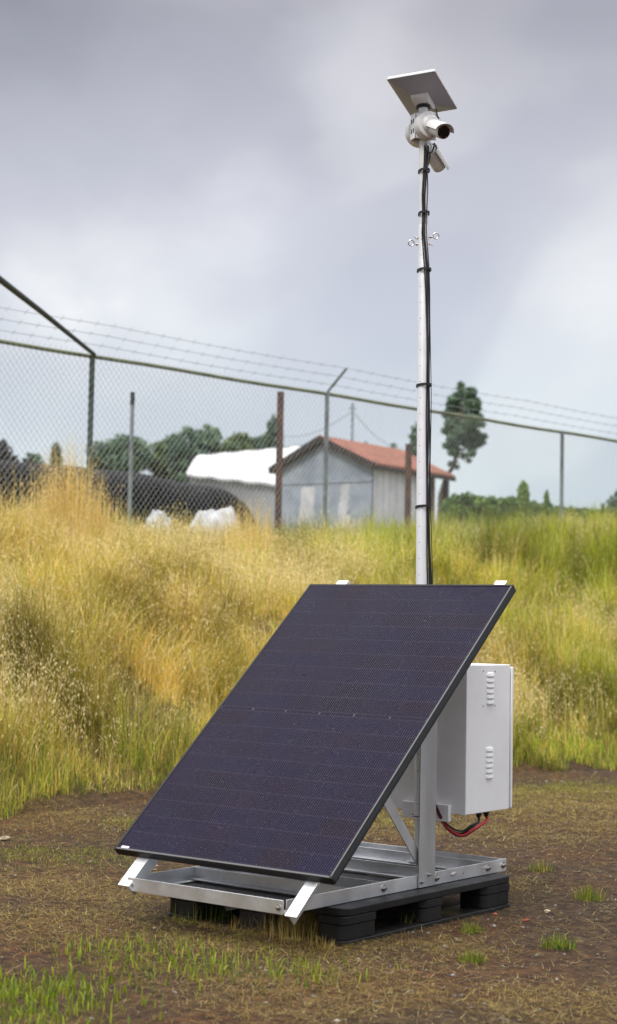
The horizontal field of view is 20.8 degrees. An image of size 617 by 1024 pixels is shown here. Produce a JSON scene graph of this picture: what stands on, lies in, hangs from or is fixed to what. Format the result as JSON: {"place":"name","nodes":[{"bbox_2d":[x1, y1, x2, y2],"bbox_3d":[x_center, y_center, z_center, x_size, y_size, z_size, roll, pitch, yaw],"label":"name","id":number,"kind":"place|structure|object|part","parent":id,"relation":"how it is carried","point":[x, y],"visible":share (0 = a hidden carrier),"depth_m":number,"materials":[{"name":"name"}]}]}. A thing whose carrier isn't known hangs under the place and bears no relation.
{"place":"outdoors","nodes":[
{"label":"outdoors","id":0,"kind":"place"},
{"bbox_2d":[0,428,616,818],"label":"bank grass","id":1,"kind":"structure","parent":0,"point":[119,570],"depth_m":15.45,"materials":[{"name":"yellow plant"}]},
{"bbox_2d":[0,550,616,1023],"bbox_3d":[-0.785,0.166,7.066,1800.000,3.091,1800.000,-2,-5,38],"label":"ground","id":2,"kind":"structure","parent":0,"point":[590,912],"depth_m":6.81,"materials":[{"name":"soil"}]},
{"bbox_2d":[0,836,10,840],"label":"stone","id":3,"kind":"object","parent":2,"relation":"on","point":[3,838],"visible":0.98,"depth_m":9.36,"materials":[{"name":"beige stone"}]},
{"bbox_2d":[0,438,19,461],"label":"tree","id":4,"kind":"object","parent":2,"relation":"on","point":[4,453],"visible":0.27,"depth_m":69.77,"materials":[{"name":"green plant"}]},
{"bbox_2d":[22,451,46,464],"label":"tree","id":5,"kind":"object","parent":2,"relation":"on","point":[33,456],"visible":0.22,"depth_m":74.86,"materials":[{"name":"green plant"}]},
{"bbox_2d":[48,442,63,464],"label":"conifer","id":6,"kind":"object","parent":2,"relation":"on","point":[56,451],"visible":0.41,"depth_m":74.97,"materials":[{"name":"plant"}]},
{"bbox_2d":[84,432,155,472],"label":"tree","id":7,"kind":"object","parent":2,"relation":"on","point":[117,452],"visible":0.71,"depth_m":84.37,"materials":[{"name":"green plant"}]},
{"bbox_2d":[0,460,256,532],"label":"covered heap","id":8,"kind":"object","parent":2,"relation":"on","point":[123,489],"visible":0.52,"depth_m":26.28,"materials":[{"name":"black plastic"}]},
{"bbox_2d":[127,392,134,526],"bbox_3d":[-2.275,-0.328,21.422,0.058,2.424,0.057,-2,-5,38],"label":"fence post","id":9,"kind":"object","parent":2,"relation":"on","point":[131,447],"visible":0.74,"depth_m":21.43,"materials":[{"name":"grey metal"}]},
{"bbox_2d":[145,509,173,537],"bbox_3d":[-1.942,0.371,21.766,0.500,0.811,1.001,1,-4,0],"label":"wrapped bundle","id":10,"kind":"object","parent":2,"relation":"on","point":[159,512],"visible":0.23,"depth_m":21.52,"materials":[{"name":"white plastic"}]},
{"bbox_2d":[146,432,175,479],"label":"tree","id":11,"kind":"object","parent":2,"relation":"on","point":[153,469],"visible":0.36,"depth_m":85.56,"materials":[{"name":"green plant"}]},
{"bbox_2d":[162,426,213,483],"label":"tree","id":12,"kind":"object","parent":2,"relation":"on","point":[183,456],"visible":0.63,"depth_m":83.67,"materials":[{"name":"green plant"}]},
{"bbox_2d":[168,898,234,922],"bbox_3d":[-0.439,1.637,7.019,0.271,0.130,0.287,2,-4,-14],"label":"grass tuft","id":13,"kind":"object","parent":2,"relation":"on","point":[194,916],"visible":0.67,"depth_m":6.97,"materials":[{"name":"plant"}]},
{"bbox_2d":[0,927,406,1023],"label":"ground weeds","id":14,"kind":"object","parent":2,"relation":"on","point":[35,994],"visible":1,"depth_m":5.74,"materials":[{"name":"green plant"}]},
{"bbox_2d":[194,423,222,452],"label":"tree","id":15,"kind":"object","parent":2,"relation":"on","point":[210,432],"visible":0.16,"depth_m":84.89,"materials":[{"name":"green plant"}]},
{"bbox_2d":[188,506,240,538],"bbox_3d":[-1.248,0.366,22.365,0.880,0.883,1.001,1,-4,0],"label":"wrapped bundle","id":16,"kind":"object","parent":2,"relation":"on","point":[211,511],"visible":0.27,"depth_m":22.08,"materials":[{"name":"white plastic"}]},
{"bbox_2d":[217,431,256,482],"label":"tree","id":17,"kind":"object","parent":2,"relation":"on","point":[238,441],"visible":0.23,"depth_m":82.63,"materials":[{"name":"green plant"}]},
{"bbox_2d":[186,445,302,534],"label":"white building","id":18,"kind":"structure","parent":2,"relation":"on","point":[240,474],"depth_m":56.49,"materials":[{"name":"metal"}]},
{"bbox_2d":[231,915,276,932],"bbox_3d":[-0.202,1.645,6.819,0.225,0.097,0.231,-2,-5,38],"label":"straw tuft","id":19,"kind":"object","parent":2,"relation":"on","point":[234,925],"visible":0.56,"depth_m":6.78,"materials":[{"name":"brown plant"}]},
{"bbox_2d":[252,435,267,448],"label":"tree","id":20,"kind":"object","parent":2,"relation":"on","point":[257,441],"visible":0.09,"depth_m":83.83,"materials":[{"name":"green plant"}]},
{"bbox_2d":[262,414,283,447],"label":"tree","id":21,"kind":"object","parent":2,"relation":"on","point":[269,437],"visible":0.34,"depth_m":79.89,"materials":[{"name":"green plant"}]},
{"bbox_2d":[274,392,283,537],"bbox_3d":[-0.432,-0.384,24.411,0.098,2.741,0.098,1,-4,0],"label":"fence post","id":22,"kind":"object","parent":2,"relation":"on","point":[279,443],"visible":0.53,"depth_m":24.39,"materials":[{"name":"metal"}]},
{"bbox_2d":[254,896,318,939],"bbox_3d":[-0.059,1.600,6.725,0.356,0.180,0.341,2,-4,-8],"label":"straw tuft","id":23,"kind":"object","parent":2,"relation":"on","point":[295,929],"visible":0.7,"depth_m":6.68,"materials":[{"name":"brown plant"}]},
{"bbox_2d":[0,276,616,547],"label":"chain link fence","id":24,"kind":"object","parent":2,"relation":"on","point":[92,356],"visible":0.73,"depth_m":21.60,"materials":[{"name":"silver metal"}]},
{"bbox_2d":[0,771,616,1023],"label":"gravel","id":25,"kind":"structure","parent":2,"relation":"on","point":[432,975],"depth_m":6.72,"materials":[{"name":"gravel"}]},
{"bbox_2d":[0,748,616,1023],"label":"straw litter","id":26,"kind":"object","parent":2,"relation":"on","point":[391,832],"visible":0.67,"depth_m":6.58,"materials":[{"name":"brown plant"}]},
{"bbox_2d":[303,935,335,948],"bbox_3d":[0.046,1.648,6.476,0.126,0.055,0.134,-2,-5,38],"label":"straw tuft","id":27,"kind":"object","parent":2,"relation":"on","point":[322,944],"visible":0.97,"depth_m":6.47,"materials":[{"name":"brown plant"}]},
{"bbox_2d":[169,858,509,945],"bbox_3d":[0.154,1.662,7.256,0.940,0.152,1.254,-2,-5,38],"label":"plastic pallet","id":28,"kind":"object","parent":2,"relation":"on","point":[351,922],"visible":0.56,"depth_m":6.94,"materials":[{"name":"black plastic"}]},
{"bbox_2d":[118,581,506,924],"bbox_3d":[0.097,0.943,7.218,0.943,1.336,1.631,-2,-5,38],"label":"mounting frame","id":29,"kind":"object","parent":28,"relation":"on","point":[428,859],"visible":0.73,"depth_m":7.02,"materials":[{"name":"metal"}]},
{"bbox_2d":[114,584,515,884],"bbox_3d":[0.053,0.874,7.190,1.136,1.164,1.314,-2,-5,38],"label":"solar panel","id":30,"kind":"object","parent":29,"relation":"on","point":[295,760],"visible":1,"depth_m":7.09,"materials":[{"name":"black"}]},
{"bbox_2d":[407,139,438,863],"bbox_3d":[0.533,-0.166,7.817,0.150,3.558,0.120,-2,-5,38],"label":"mast","id":31,"kind":"object","parent":28,"relation":"on","point":[421,556],"visible":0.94,"depth_m":7.82,"materials":[{"name":"metal"}]},
{"bbox_2d":[387,69,456,115],"bbox_3d":[0.540,-1.922,7.953,0.233,0.207,0.429,0,-4,19],"label":"solar panel","id":32,"kind":"object","parent":31,"relation":"attached to","point":[421,91],"visible":0.91,"depth_m":7.88,"materials":[{"name":"white plastic"}]},
{"bbox_2d":[410,113,435,142],"bbox_3d":[0.541,-1.816,7.939,0.112,0.120,0.058,3,-4,-23],"label":"pole bracket","id":33,"kind":"object","parent":31,"relation":"attached to","point":[413,135],"visible":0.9,"depth_m":7.92,"materials":[{"name":"white metal"}]},
{"bbox_2d":[405,123,449,171],"bbox_3d":[0.570,-1.747,8.013,0.142,0.234,0.242,-2,-5,38],"label":"security camera","id":34,"kind":"object","parent":33,"relation":"attached to","point":[438,162],"visible":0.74,"depth_m":7.98,"materials":[{"name":"white plastic"}]},
{"bbox_2d":[414,111,453,140],"bbox_3d":[0.595,-1.806,7.818,0.132,0.166,0.215,3,-4,-23],"label":"security camera","id":35,"kind":"object","parent":33,"relation":"attached to","point":[429,125],"visible":1,"depth_m":7.85,"materials":[{"name":"white plastic"}]},
{"bbox_2d":[421,145,432,583],"bbox_3d":[0.560,-0.531,7.839,0.096,2.401,0.038,2,-4,-7],"label":"cable bundle","id":36,"kind":"object","parent":31,"relation":"attached to","point":[428,426],"visible":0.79,"depth_m":7.83,"materials":[{"name":"black rubber"}]},
{"bbox_2d":[425,143,434,171],"bbox_3d":[0.570,-1.669,7.893,0.032,0.144,0.055,-2,-5,38],"label":"camera cable","id":37,"kind":"object","parent":31,"relation":"attached to","point":[429,153],"visible":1,"depth_m":7.89,"materials":[{"name":"black rubber"}]},
{"bbox_2d":[390,663,513,821],"bbox_3d":[0.637,1.071,7.900,0.462,0.714,0.508,-2,-5,38],"label":"electrical cabinet","id":38,"kind":"object","parent":31,"relation":"attached to","point":[474,746],"visible":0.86,"depth_m":7.74,"materials":[{"name":"white metal"}]},
{"bbox_2d":[436,804,487,836],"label":"power cables","id":39,"kind":"object","parent":38,"relation":"attached to","point":[462,833],"visible":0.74,"depth_m":7.70,"materials":[{"name":"black rubber"}]},
{"bbox_3d":[0.786,1.073,8.095,0.456,0.662,0.018,-2,-5,38],"label":"door","id":40,"kind":"part","parent":38,"relation":"part of","materials":[{"name":"grey metal"}]},
{"bbox_2d":[349,403,355,440],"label":"utility pole","id":41,"kind":"object","parent":2,"relation":"on","point":[352,413],"visible":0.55,"depth_m":61.93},
{"bbox_2d":[284,412,350,436],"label":"overhead wire","id":42,"kind":"object","parent":41,"relation":"attached to","point":[319,430],"visible":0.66,"depth_m":67.57,"materials":[{"name":"grey metal"}]},
{"bbox_2d":[354,413,403,448],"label":"overhead wire","id":43,"kind":"object","parent":41,"relation":"attached to","point":[373,434],"visible":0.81,"depth_m":64.85,"materials":[{"name":"grey metal"}]},
{"bbox_2d":[268,435,455,535],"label":"shed","id":44,"kind":"structure","parent":2,"relation":"on","point":[354,478],"depth_m":40.81,"materials":[{"name":"metal"}]},
{"bbox_2d":[404,444,411,529],"bbox_3d":[1.713,-0.186,28.936,0.108,1.983,0.108,1,-4,0],"label":"fence post","id":45,"kind":"object","parent":2,"relation":"on","point":[408,508],"visible":0.58,"depth_m":28.90,"materials":[{"name":"metal"}]},
{"bbox_2d":[408,422,416,455],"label":"tree","id":46,"kind":"object","parent":2,"relation":"on","point":[412,440],"visible":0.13,"depth_m":75.00,"materials":[{"name":"green plant"}]},
{"bbox_2d":[436,381,488,530],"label":"tree","id":47,"kind":"object","parent":2,"relation":"on","point":[472,404],"visible":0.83,"depth_m":71.65,"materials":[{"name":"green plant"}]},
{"bbox_2d":[459,920,484,934],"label":"grass tuft","id":48,"kind":"object","parent":2,"relation":"on","point":[469,929],"visible":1,"depth_m":6.81,"materials":[{"name":"green plant"}]},
{"bbox_2d":[458,946,486,963],"bbox_3d":[0.604,1.635,6.197,0.130,0.060,0.112,0,-4,20],"label":"grass tuft","id":49,"kind":"object","parent":2,"relation":"on","point":[471,959],"visible":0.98,"depth_m":6.18,"materials":[{"name":"green plant"}]},
{"bbox_2d":[516,480,531,523],"bbox_3d":[4.231,0.151,32.996,0.334,1.602,0.309,1,-4,7],"label":"conifer","id":50,"kind":"object","parent":2,"relation":"on","point":[521,497],"visible":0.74,"depth_m":32.96,"materials":[{"name":"green plant"}]},
{"bbox_2d":[439,491,616,530],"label":"hedge","id":51,"kind":"object","parent":2,"relation":"on","point":[491,501],"visible":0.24,"depth_m":33.18,"materials":[{"name":"green plant"}]},
{"bbox_2d":[525,859,553,872],"bbox_3d":[1.181,1.793,8.583,0.164,0.089,0.172,-2,-5,38],"label":"grass tuft","id":52,"kind":"object","parent":2,"relation":"on","point":[541,867],"visible":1,"depth_m":8.57,"materials":[{"name":"green plant"}]},
{"bbox_2d":[543,489,549,503],"bbox_3d":[4.820,0.265,33.970,0.211,1.472,0.197,-2,-5,38],"label":"conifer","id":53,"kind":"object","parent":2,"relation":"on","point":[545,496],"visible":0.31,"depth_m":34.01,"materials":[{"name":"green plant"}]},
{"bbox_2d":[539,927,577,950],"bbox_3d":[0.973,1.651,6.519,0.171,0.082,0.163,-2,-5,38],"label":"grass tuft","id":54,"kind":"object","parent":2,"relation":"on","point":[559,944],"visible":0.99,"depth_m":6.50,"materials":[{"name":"green plant"}]},
{"bbox_2d":[572,880,605,901],"bbox_3d":[1.286,1.737,7.698,0.208,0.091,0.173,-2,-5,38],"label":"grass tuft","id":55,"kind":"object","parent":2,"relation":"on","point":[589,896],"visible":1,"depth_m":7.69,"materials":[{"name":"green plant"}]},
{"bbox_2d":[601,487,616,508],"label":"tree","id":56,"kind":"object","parent":2,"relation":"on","point":[611,499],"visible":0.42,"depth_m":44.77,"materials":[{"name":"green plant"}]},
{"bbox_2d":[0,759,616,1023],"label":"short grass","id":57,"kind":"structure","parent":0,"point":[73,851],"depth_m":8.45,"materials":[{"name":"green plant"}]},
{"bbox_2d":[0,0,616,531],"label":"sky","id":58,"kind":"structure","parent":0,"point":[243,175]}
]}

